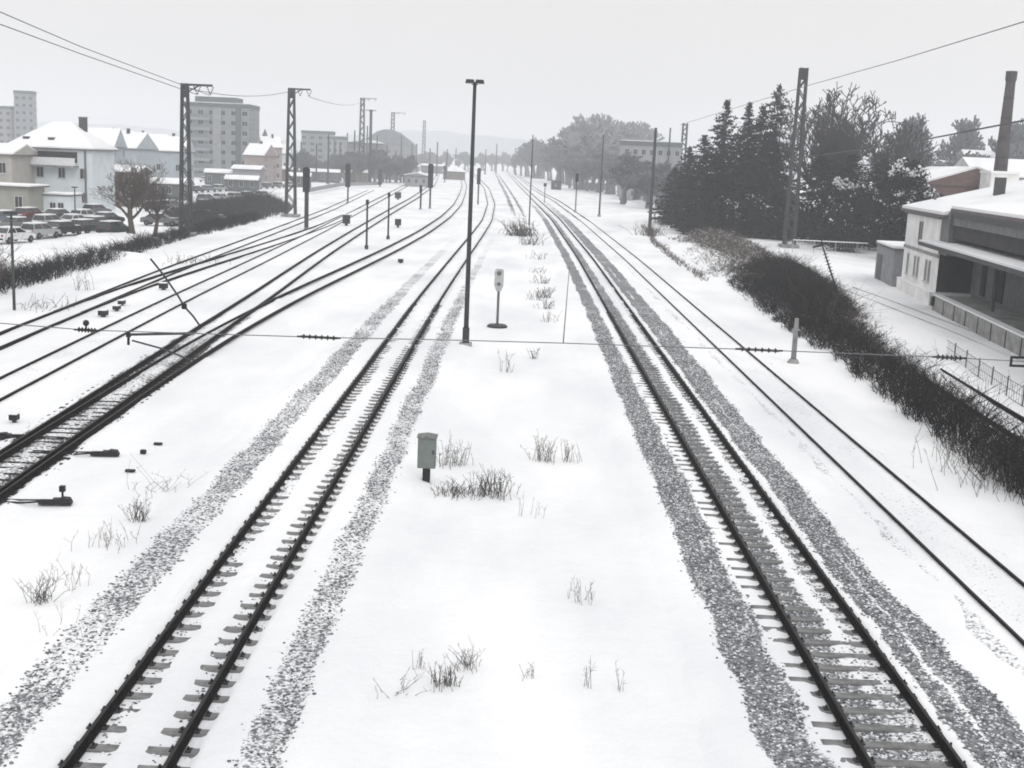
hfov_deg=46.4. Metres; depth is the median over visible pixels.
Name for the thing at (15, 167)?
house
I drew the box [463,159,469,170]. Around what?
distant tree
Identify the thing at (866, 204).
evergreen shrub
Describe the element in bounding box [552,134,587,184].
distant tree
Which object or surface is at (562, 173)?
distant tree
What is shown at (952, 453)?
weed tuft
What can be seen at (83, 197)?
window
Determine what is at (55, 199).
annex
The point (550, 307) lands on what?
weed tuft
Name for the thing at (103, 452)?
point machine
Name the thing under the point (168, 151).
house
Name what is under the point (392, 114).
catenary mast
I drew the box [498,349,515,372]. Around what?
weed tuft
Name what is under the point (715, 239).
thicket
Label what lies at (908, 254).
window
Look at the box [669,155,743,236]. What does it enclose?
conifer
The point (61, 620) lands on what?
weed tuft
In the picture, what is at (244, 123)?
window
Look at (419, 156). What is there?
distant tree
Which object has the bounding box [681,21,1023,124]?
feeder wire
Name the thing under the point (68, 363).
railway track
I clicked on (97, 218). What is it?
parked car
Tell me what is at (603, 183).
distant tree
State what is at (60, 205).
window
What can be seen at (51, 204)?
window
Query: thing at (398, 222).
trackside box
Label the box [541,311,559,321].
weed tuft
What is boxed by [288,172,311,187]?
shed
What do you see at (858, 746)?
railway track
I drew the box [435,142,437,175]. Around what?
catenary mast
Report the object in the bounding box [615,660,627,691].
weed tuft
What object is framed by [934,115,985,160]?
round tree
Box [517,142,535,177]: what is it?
distant tree
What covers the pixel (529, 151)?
distant tree
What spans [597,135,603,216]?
catenary mast
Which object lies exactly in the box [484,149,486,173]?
catenary mast
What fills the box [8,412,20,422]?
trackside box
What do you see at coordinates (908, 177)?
evergreen shrub
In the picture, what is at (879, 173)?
conifer
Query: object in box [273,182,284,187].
parked car
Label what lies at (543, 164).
distant tree
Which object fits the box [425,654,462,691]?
weed tuft
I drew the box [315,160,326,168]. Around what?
distant tree
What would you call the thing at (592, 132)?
distant tree
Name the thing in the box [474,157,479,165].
distant tree
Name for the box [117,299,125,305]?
trackside box
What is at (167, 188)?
window
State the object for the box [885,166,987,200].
brick hall
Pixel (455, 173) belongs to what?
house
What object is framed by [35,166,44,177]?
window
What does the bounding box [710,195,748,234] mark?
evergreen shrub
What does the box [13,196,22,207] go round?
window
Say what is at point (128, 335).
registration arm
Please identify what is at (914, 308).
wheel track
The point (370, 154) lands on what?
lamp post
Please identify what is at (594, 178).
distant tree
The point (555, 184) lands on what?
hut
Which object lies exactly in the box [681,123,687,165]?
catenary mast
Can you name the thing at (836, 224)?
evergreen shrub
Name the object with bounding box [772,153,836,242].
conifer
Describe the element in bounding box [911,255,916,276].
window
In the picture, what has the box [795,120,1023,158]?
feeder wire
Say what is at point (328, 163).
catenary mast
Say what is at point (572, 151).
distant tree
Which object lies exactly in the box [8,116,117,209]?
house
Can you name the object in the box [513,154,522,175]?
distant tree
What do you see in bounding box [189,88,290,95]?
feeder wire
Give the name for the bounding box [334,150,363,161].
distant tree
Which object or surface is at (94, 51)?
feeder wire
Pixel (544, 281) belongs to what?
weed tuft
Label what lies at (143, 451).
trackside box
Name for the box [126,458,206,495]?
weed tuft
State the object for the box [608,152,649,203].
distant tree
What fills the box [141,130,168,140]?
house
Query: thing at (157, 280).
railway track
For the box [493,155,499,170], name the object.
distant tree
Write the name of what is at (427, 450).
signal cabinet
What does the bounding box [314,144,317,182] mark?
catenary mast
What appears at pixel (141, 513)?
weed tuft
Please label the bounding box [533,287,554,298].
weed tuft
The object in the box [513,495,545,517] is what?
weed tuft
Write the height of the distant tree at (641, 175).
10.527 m
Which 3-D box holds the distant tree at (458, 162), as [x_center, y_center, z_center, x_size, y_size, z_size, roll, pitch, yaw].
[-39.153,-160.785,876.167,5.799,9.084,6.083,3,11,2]
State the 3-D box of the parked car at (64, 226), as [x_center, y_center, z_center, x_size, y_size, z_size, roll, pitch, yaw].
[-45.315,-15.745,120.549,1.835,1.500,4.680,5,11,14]
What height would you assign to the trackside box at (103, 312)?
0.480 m
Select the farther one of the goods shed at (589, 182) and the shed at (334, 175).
the goods shed at (589, 182)
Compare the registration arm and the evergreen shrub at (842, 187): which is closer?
the registration arm
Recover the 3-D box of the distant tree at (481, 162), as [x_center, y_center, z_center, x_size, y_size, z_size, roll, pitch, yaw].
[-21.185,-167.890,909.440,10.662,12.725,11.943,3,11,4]
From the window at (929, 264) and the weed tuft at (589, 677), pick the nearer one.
the weed tuft at (589, 677)
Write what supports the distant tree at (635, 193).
on the ground
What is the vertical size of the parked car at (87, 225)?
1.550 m
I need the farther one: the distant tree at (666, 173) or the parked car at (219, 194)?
the distant tree at (666, 173)
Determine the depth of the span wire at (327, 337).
25.25 m
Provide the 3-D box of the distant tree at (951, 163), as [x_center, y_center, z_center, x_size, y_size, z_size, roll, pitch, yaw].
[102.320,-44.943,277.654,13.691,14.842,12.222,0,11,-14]
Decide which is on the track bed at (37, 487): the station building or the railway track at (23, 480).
the railway track at (23, 480)
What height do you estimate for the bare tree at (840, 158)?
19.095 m
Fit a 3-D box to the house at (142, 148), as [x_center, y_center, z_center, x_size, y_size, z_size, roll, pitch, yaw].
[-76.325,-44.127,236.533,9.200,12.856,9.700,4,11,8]
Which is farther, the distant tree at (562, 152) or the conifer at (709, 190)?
the distant tree at (562, 152)
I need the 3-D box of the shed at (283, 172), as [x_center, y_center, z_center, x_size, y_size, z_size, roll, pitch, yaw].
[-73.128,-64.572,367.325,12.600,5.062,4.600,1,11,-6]
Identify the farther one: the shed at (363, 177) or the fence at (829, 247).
the shed at (363, 177)
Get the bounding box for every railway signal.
[303,167,309,228]
[345,163,350,202]
[378,169,381,186]
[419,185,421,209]
[428,164,433,208]
[477,168,480,204]
[574,173,578,211]
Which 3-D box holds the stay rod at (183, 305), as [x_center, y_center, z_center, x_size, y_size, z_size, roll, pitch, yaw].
[-7.253,-1.979,25.734,1.076,1.418,0.120,2,11,0]
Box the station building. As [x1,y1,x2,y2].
[348,129,415,176]
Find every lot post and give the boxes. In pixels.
[4,211,17,309]
[71,186,77,212]
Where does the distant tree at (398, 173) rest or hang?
on the ground
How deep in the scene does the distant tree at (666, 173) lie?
249.28 m
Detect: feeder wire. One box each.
[0,12,209,95]
[0,24,197,94]
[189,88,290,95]
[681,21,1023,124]
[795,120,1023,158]
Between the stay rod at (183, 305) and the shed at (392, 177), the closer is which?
the stay rod at (183, 305)
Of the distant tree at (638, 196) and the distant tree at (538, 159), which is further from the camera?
the distant tree at (538, 159)
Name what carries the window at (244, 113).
in the apartment block at (224, 132)
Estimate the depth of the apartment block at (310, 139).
505.54 m
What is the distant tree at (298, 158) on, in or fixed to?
on the ground
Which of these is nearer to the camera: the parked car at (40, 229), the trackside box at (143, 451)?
the trackside box at (143, 451)
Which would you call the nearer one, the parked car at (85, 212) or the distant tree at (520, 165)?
the parked car at (85, 212)
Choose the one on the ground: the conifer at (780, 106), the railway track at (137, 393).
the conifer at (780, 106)
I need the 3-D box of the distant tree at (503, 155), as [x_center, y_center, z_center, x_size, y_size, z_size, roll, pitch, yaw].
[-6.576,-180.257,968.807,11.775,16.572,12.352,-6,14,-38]
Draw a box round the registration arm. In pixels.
[126,332,193,360]
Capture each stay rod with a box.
[150,258,199,325]
[812,239,839,300]
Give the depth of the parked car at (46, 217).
127.88 m
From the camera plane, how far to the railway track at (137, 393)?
46.08 m
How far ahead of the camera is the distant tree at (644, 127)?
520.16 m
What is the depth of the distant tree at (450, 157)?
854.40 m
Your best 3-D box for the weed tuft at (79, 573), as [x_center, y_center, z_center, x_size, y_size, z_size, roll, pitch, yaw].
[-9.650,4.034,25.926,0.692,0.687,1.178,-6,14,-39]
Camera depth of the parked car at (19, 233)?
109.06 m
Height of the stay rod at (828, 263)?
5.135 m
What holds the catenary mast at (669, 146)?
on the ground
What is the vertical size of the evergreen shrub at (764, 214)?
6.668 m
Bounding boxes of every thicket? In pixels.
[0,210,265,292]
[0,222,33,280]
[163,186,292,226]
[639,223,709,280]
[669,224,777,276]
[725,242,1023,504]
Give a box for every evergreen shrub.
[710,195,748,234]
[736,192,780,237]
[791,183,842,243]
[816,200,871,252]
[819,177,862,225]
[845,182,897,249]
[870,200,906,241]
[873,157,931,225]
[902,187,943,218]
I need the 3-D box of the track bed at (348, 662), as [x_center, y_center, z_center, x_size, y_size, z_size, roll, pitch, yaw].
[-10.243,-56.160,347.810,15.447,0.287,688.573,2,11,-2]
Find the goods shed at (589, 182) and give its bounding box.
[581,180,605,189]
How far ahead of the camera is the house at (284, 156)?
380.44 m
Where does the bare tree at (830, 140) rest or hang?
on the ground
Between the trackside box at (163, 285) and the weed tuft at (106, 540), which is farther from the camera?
the trackside box at (163, 285)
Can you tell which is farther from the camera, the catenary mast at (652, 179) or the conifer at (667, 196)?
the conifer at (667, 196)
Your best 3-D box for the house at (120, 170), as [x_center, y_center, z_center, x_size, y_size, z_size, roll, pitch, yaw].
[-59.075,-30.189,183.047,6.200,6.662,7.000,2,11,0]
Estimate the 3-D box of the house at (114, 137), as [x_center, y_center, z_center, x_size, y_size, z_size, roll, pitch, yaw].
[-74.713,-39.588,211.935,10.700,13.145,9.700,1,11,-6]
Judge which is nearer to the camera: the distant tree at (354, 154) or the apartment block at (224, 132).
the apartment block at (224, 132)
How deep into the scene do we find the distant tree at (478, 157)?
920.99 m
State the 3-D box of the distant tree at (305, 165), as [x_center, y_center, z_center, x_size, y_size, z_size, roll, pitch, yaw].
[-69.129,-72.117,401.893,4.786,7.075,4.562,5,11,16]
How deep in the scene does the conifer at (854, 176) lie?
164.54 m
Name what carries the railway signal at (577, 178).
on the ground
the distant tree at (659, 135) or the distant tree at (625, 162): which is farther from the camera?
the distant tree at (659, 135)
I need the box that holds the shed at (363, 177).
[343,170,367,181]
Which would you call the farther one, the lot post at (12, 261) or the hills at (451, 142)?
the hills at (451, 142)
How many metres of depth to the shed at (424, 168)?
666.16 m
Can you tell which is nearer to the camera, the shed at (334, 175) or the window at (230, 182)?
the window at (230, 182)
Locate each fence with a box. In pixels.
[792,239,867,255]
[946,340,1023,406]
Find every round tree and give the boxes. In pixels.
[884,113,932,161]
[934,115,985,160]
[988,118,1023,158]
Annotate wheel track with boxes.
[841,287,1023,360]
[852,286,969,329]
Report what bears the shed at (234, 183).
on the ground
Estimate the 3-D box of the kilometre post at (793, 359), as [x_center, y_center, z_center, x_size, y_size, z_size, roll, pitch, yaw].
[14.236,-2.156,60.146,0.600,2.329,0.571,2,11,0]
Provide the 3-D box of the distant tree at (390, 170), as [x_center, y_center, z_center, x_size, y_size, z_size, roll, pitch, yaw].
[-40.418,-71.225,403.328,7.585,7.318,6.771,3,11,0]
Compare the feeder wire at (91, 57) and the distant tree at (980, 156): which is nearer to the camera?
the feeder wire at (91, 57)
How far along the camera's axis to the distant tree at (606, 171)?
358.06 m
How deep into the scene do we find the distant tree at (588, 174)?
406.55 m
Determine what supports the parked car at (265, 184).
on the ground
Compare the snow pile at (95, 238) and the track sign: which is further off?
the snow pile at (95, 238)
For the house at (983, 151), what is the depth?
292.76 m
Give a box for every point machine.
[0,432,65,439]
[0,485,72,504]
[30,449,119,455]
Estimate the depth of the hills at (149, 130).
2532.04 m
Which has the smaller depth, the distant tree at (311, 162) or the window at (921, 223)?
the window at (921, 223)
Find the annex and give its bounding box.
[43,191,82,211]
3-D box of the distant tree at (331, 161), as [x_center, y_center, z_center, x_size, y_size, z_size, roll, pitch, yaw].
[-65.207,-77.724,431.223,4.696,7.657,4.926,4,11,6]
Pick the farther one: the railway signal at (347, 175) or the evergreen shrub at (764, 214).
the railway signal at (347, 175)
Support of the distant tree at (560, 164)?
on the ground
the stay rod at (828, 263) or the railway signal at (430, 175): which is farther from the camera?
the railway signal at (430, 175)
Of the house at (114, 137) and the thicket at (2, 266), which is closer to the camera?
the thicket at (2, 266)
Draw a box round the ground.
[0,162,1023,767]
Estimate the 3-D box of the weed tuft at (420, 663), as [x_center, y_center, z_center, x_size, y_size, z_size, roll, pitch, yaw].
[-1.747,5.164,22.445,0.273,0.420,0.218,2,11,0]
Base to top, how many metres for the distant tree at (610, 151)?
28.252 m
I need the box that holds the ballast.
[0,291,1023,767]
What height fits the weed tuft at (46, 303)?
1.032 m
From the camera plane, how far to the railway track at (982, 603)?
37.52 m
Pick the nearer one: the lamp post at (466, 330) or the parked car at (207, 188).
the lamp post at (466, 330)
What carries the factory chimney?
on the ground
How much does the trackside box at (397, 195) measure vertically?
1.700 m
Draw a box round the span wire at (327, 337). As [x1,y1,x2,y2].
[0,266,1023,366]
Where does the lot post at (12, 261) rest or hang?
on the ground
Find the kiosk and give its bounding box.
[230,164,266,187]
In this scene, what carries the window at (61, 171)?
in the house at (80, 156)
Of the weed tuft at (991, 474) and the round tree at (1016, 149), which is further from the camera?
the round tree at (1016, 149)
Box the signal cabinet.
[417,432,437,482]
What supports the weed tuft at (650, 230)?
on the ground
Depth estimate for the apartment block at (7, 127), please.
491.16 m
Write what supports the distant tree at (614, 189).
on the ground
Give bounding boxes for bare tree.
[88,159,168,233]
[131,177,183,235]
[769,97,848,186]
[805,82,904,175]
[816,110,870,185]
[859,112,939,189]
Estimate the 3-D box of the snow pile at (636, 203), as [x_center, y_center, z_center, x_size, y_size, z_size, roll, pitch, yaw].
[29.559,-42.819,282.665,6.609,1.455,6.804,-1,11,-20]
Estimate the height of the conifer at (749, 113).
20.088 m
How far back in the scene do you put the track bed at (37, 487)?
49.88 m
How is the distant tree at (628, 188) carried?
on the ground
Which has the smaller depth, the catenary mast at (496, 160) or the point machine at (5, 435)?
the point machine at (5, 435)
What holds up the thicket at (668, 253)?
on the ground
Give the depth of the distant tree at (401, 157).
417.49 m
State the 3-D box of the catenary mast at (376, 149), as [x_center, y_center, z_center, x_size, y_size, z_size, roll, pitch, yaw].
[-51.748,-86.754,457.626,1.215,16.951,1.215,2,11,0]
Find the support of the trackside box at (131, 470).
on the ground
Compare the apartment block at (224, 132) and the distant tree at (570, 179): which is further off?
the distant tree at (570, 179)
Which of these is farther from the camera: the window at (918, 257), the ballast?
the window at (918, 257)
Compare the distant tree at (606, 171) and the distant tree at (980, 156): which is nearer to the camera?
the distant tree at (980, 156)
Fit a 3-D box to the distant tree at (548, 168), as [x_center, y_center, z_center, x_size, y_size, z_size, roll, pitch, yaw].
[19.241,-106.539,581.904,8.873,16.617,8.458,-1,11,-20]
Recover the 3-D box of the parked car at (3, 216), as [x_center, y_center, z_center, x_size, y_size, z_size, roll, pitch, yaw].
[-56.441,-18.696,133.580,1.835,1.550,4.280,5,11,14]
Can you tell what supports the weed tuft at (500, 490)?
on the ground
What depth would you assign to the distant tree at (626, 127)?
503.93 m
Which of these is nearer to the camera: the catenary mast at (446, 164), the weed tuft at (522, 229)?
the weed tuft at (522, 229)
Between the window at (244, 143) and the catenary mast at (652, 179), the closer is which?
the catenary mast at (652, 179)
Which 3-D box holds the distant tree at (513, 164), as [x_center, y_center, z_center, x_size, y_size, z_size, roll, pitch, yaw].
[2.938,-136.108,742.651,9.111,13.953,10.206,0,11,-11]
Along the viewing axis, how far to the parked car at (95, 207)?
153.93 m
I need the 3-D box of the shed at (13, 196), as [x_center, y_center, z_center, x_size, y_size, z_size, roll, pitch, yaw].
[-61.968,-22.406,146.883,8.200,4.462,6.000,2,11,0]
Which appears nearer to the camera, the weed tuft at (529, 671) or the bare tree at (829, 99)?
the weed tuft at (529, 671)
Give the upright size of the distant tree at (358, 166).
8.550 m
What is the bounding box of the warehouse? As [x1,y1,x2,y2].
[896,177,1023,355]
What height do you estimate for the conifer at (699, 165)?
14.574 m
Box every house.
[0,143,37,183]
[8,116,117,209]
[88,127,126,164]
[114,164,152,206]
[122,128,158,176]
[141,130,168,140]
[154,133,195,180]
[242,141,277,183]
[257,134,283,181]
[281,141,292,165]
[442,166,465,179]
[954,157,1023,180]
[959,147,994,157]
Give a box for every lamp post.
[366,110,375,181]
[459,79,483,346]
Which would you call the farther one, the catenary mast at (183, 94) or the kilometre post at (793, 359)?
the catenary mast at (183, 94)
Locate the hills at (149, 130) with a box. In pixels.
[37,122,185,136]
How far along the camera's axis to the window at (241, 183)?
262.51 m
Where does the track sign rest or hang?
on the ground
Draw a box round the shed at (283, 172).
[282,166,292,180]
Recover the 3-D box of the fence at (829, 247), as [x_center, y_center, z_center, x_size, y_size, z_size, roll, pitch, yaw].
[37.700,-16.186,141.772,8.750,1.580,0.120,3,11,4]
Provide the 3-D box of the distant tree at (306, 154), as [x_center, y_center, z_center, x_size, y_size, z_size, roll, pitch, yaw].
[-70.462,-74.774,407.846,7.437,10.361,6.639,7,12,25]
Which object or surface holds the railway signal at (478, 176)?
on the ground
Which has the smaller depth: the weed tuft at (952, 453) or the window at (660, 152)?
the weed tuft at (952, 453)
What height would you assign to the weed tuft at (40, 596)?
0.713 m
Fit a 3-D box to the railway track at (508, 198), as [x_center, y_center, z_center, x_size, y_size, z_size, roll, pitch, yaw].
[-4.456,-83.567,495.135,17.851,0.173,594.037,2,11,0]
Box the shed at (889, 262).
[874,240,904,286]
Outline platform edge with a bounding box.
[310,182,377,191]
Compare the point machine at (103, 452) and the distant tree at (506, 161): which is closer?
the point machine at (103, 452)
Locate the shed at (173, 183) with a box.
[149,177,194,200]
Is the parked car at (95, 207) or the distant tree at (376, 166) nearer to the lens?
the parked car at (95, 207)
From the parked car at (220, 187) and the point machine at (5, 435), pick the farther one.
the parked car at (220, 187)
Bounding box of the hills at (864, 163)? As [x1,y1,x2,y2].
[695,161,945,179]
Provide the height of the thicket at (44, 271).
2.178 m
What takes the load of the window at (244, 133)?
in the apartment block at (224, 132)
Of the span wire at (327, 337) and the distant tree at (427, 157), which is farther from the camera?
the distant tree at (427, 157)
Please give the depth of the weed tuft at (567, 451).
38.50 m
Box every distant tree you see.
[296,151,303,171]
[299,150,315,167]
[299,159,307,171]
[305,156,321,167]
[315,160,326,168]
[329,158,334,168]
[331,161,341,180]
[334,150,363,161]
[334,153,355,181]
[351,157,366,181]
[357,153,367,168]
[365,154,384,181]
[366,147,399,182]
[383,164,401,182]
[392,155,403,182]
[396,154,403,181]
[398,154,417,173]
[417,153,425,169]
[423,151,440,163]
[440,151,453,164]
[452,151,469,169]
[456,159,461,167]
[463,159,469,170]
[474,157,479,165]
[476,152,488,170]
[478,155,491,170]
[487,153,495,170]
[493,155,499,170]
[498,151,510,170]
[501,157,510,170]
[509,153,516,174]
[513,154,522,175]
[514,142,529,176]
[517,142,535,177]
[518,142,546,178]
[522,147,546,178]
[528,137,547,177]
[540,136,562,179]
[540,154,549,180]
[542,156,552,180]
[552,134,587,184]
[552,158,564,183]
[555,153,577,188]
[556,126,629,179]
[556,153,575,187]
[558,113,620,153]
[559,119,636,179]
[559,146,571,185]
[561,152,583,189]
[562,147,584,185]
[565,158,584,189]
[570,147,607,190]
[572,150,604,192]
[577,151,593,190]
[584,151,616,193]
[599,155,615,194]
[601,179,605,191]
[602,163,615,182]
[606,153,617,193]
[607,124,644,155]
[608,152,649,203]
[608,170,633,203]
[612,121,657,185]
[613,160,651,199]
[629,163,658,208]
[632,179,637,199]
[644,128,664,140]
[647,160,671,207]
[663,165,696,200]
[866,149,893,182]
[908,143,946,166]
[935,159,958,165]
[951,150,981,162]
[968,152,990,157]
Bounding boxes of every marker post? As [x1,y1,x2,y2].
[365,199,368,248]
[386,192,390,238]
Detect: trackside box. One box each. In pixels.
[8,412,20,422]
[97,309,108,316]
[112,304,120,310]
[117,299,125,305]
[125,469,135,472]
[140,449,146,453]
[159,282,167,289]
[342,214,349,225]
[395,192,400,199]
[395,218,400,227]
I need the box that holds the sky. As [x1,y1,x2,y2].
[0,0,1023,163]
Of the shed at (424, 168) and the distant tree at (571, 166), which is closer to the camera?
the distant tree at (571, 166)
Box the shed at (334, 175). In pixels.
[309,168,340,182]
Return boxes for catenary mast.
[176,83,213,236]
[281,88,311,217]
[300,142,301,171]
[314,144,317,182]
[326,135,329,183]
[358,98,376,155]
[366,126,367,152]
[376,135,377,178]
[391,112,398,129]
[420,120,425,170]
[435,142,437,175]
[445,149,447,179]
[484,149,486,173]
[495,144,497,172]
[528,135,533,224]
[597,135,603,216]
[646,128,656,229]
[665,128,670,199]
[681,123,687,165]
[778,67,808,247]
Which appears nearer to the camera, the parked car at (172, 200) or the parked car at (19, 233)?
the parked car at (19, 233)
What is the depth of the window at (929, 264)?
91.96 m
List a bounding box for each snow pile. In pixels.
[0,248,153,262]
[68,233,167,244]
[605,196,618,199]
[625,200,654,206]
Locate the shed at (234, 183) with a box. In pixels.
[224,174,260,191]
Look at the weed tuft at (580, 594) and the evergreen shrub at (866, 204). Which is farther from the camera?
the evergreen shrub at (866, 204)
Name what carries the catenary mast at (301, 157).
on the ground
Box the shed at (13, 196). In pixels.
[0,182,49,211]
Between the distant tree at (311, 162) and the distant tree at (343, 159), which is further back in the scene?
the distant tree at (311, 162)
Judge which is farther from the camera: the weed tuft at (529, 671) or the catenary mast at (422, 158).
the catenary mast at (422, 158)
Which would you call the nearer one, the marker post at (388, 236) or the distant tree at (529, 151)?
the marker post at (388, 236)
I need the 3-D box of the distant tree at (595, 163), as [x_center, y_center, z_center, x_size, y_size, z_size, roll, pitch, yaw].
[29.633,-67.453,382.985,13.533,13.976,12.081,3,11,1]
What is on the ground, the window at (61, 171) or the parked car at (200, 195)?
the parked car at (200, 195)
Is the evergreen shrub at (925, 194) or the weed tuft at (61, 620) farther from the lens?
the evergreen shrub at (925, 194)
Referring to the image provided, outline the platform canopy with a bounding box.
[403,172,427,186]
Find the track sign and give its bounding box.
[487,269,507,328]
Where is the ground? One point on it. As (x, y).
(494, 580)
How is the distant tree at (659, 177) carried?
on the ground
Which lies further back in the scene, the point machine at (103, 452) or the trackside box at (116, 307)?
the trackside box at (116, 307)
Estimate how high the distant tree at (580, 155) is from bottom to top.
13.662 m
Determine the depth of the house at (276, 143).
352.30 m
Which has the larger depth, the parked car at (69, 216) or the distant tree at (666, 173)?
the distant tree at (666, 173)
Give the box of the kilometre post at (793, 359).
[787,318,799,363]
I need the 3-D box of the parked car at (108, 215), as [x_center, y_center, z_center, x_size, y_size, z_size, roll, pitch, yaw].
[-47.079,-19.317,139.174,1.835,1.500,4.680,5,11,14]
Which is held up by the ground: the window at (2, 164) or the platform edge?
the platform edge
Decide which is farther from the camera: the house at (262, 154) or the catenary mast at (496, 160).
the catenary mast at (496, 160)
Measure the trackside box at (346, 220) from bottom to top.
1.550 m
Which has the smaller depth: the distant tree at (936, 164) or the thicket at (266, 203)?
the thicket at (266, 203)
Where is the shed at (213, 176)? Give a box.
[203,168,232,185]
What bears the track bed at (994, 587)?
on the ground
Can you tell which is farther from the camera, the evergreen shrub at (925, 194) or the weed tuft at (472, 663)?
the evergreen shrub at (925, 194)
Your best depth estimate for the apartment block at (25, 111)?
485.86 m
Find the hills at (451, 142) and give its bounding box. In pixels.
[281,130,725,165]
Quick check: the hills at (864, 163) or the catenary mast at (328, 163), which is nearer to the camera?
the catenary mast at (328, 163)
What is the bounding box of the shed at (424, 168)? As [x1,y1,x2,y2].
[421,163,444,173]
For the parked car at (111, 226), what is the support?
on the ground
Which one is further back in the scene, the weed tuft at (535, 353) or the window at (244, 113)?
the window at (244, 113)
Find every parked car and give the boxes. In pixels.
[0,209,21,221]
[0,216,32,226]
[0,226,35,243]
[15,207,44,219]
[20,222,60,238]
[32,213,61,222]
[42,208,69,216]
[45,220,80,236]
[60,213,83,221]
[70,208,94,215]
[71,218,97,233]
[83,203,111,212]
[83,215,107,222]
[94,211,124,221]
[96,220,128,232]
[140,212,178,225]
[143,200,167,210]
[161,199,178,209]
[193,185,204,192]
[196,193,214,199]
[200,185,216,191]
[212,193,227,197]
[213,184,227,191]
[226,192,238,196]
[261,182,273,188]
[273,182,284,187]
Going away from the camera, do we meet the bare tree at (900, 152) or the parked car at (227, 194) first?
the bare tree at (900, 152)
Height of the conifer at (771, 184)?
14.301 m
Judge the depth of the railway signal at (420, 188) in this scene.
213.46 m
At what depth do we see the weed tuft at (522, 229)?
151.90 m
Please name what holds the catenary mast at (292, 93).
on the ground
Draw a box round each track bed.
[0,174,510,767]
[0,211,365,411]
[0,212,397,529]
[496,176,526,217]
[505,174,1023,767]
[577,221,1023,674]
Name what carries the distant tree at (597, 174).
on the ground
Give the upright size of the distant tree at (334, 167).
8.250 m
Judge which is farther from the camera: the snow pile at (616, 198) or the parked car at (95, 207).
the snow pile at (616, 198)
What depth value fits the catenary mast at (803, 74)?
149.98 m
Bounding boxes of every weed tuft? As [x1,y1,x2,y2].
[16,292,77,312]
[16,571,75,605]
[34,604,85,636]
[46,552,89,590]
[65,517,141,553]
[73,264,93,289]
[119,494,152,522]
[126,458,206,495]
[162,250,230,265]
[374,667,430,697]
[412,649,424,668]
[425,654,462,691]
[430,474,475,499]
[436,437,473,469]
[446,477,494,499]
[447,635,483,673]
[469,464,521,498]
[498,215,539,236]
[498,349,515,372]
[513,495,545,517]
[518,232,549,245]
[519,662,533,680]
[520,430,557,464]
[526,250,547,259]
[526,290,545,300]
[527,347,540,358]
[529,273,550,283]
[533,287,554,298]
[536,298,555,309]
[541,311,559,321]
[561,438,582,462]
[568,576,594,604]
[583,655,595,685]
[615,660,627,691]
[619,221,665,235]
[911,421,1023,476]
[923,436,1023,503]
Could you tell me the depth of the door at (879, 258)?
110.48 m
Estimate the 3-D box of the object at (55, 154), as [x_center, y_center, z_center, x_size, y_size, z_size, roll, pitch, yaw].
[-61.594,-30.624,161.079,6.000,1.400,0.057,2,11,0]
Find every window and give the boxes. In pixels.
[0,162,5,173]
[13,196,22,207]
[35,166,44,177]
[49,202,55,207]
[57,167,65,178]
[57,202,63,207]
[80,168,87,179]
[80,192,87,203]
[165,186,170,193]
[228,180,232,186]
[239,180,243,186]
[242,111,247,115]
[242,121,247,125]
[242,131,247,135]
[242,141,247,145]
[658,150,662,155]
[904,252,909,273]
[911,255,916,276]
[914,256,919,278]
[916,221,923,241]
[922,259,927,281]
[925,260,931,283]
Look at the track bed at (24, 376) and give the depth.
61.55 m
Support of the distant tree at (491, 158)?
on the ground
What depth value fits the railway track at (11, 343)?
77.84 m
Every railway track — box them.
[0,173,439,500]
[0,181,466,500]
[0,185,407,401]
[0,215,351,350]
[54,190,373,311]
[58,172,494,767]
[495,173,523,215]
[510,176,990,767]
[511,171,1023,645]
[915,368,1023,443]
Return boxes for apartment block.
[0,105,14,142]
[13,90,36,138]
[185,95,259,177]
[301,130,334,162]
[326,135,347,175]
[617,140,682,201]
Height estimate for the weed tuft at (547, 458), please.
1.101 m
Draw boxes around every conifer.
[647,167,683,222]
[655,146,699,225]
[663,135,721,228]
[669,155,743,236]
[685,99,740,200]
[693,132,768,235]
[728,139,809,240]
[730,102,755,196]
[734,106,790,233]
[746,83,805,217]
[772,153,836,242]
[789,154,880,243]
[811,159,895,247]
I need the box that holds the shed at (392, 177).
[377,172,400,179]
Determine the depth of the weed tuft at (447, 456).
37.29 m
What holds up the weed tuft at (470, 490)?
on the ground
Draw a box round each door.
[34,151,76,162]
[875,253,881,279]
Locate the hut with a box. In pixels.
[551,180,561,189]
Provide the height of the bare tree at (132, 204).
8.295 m
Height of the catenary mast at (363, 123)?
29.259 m
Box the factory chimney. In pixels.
[979,71,1020,188]

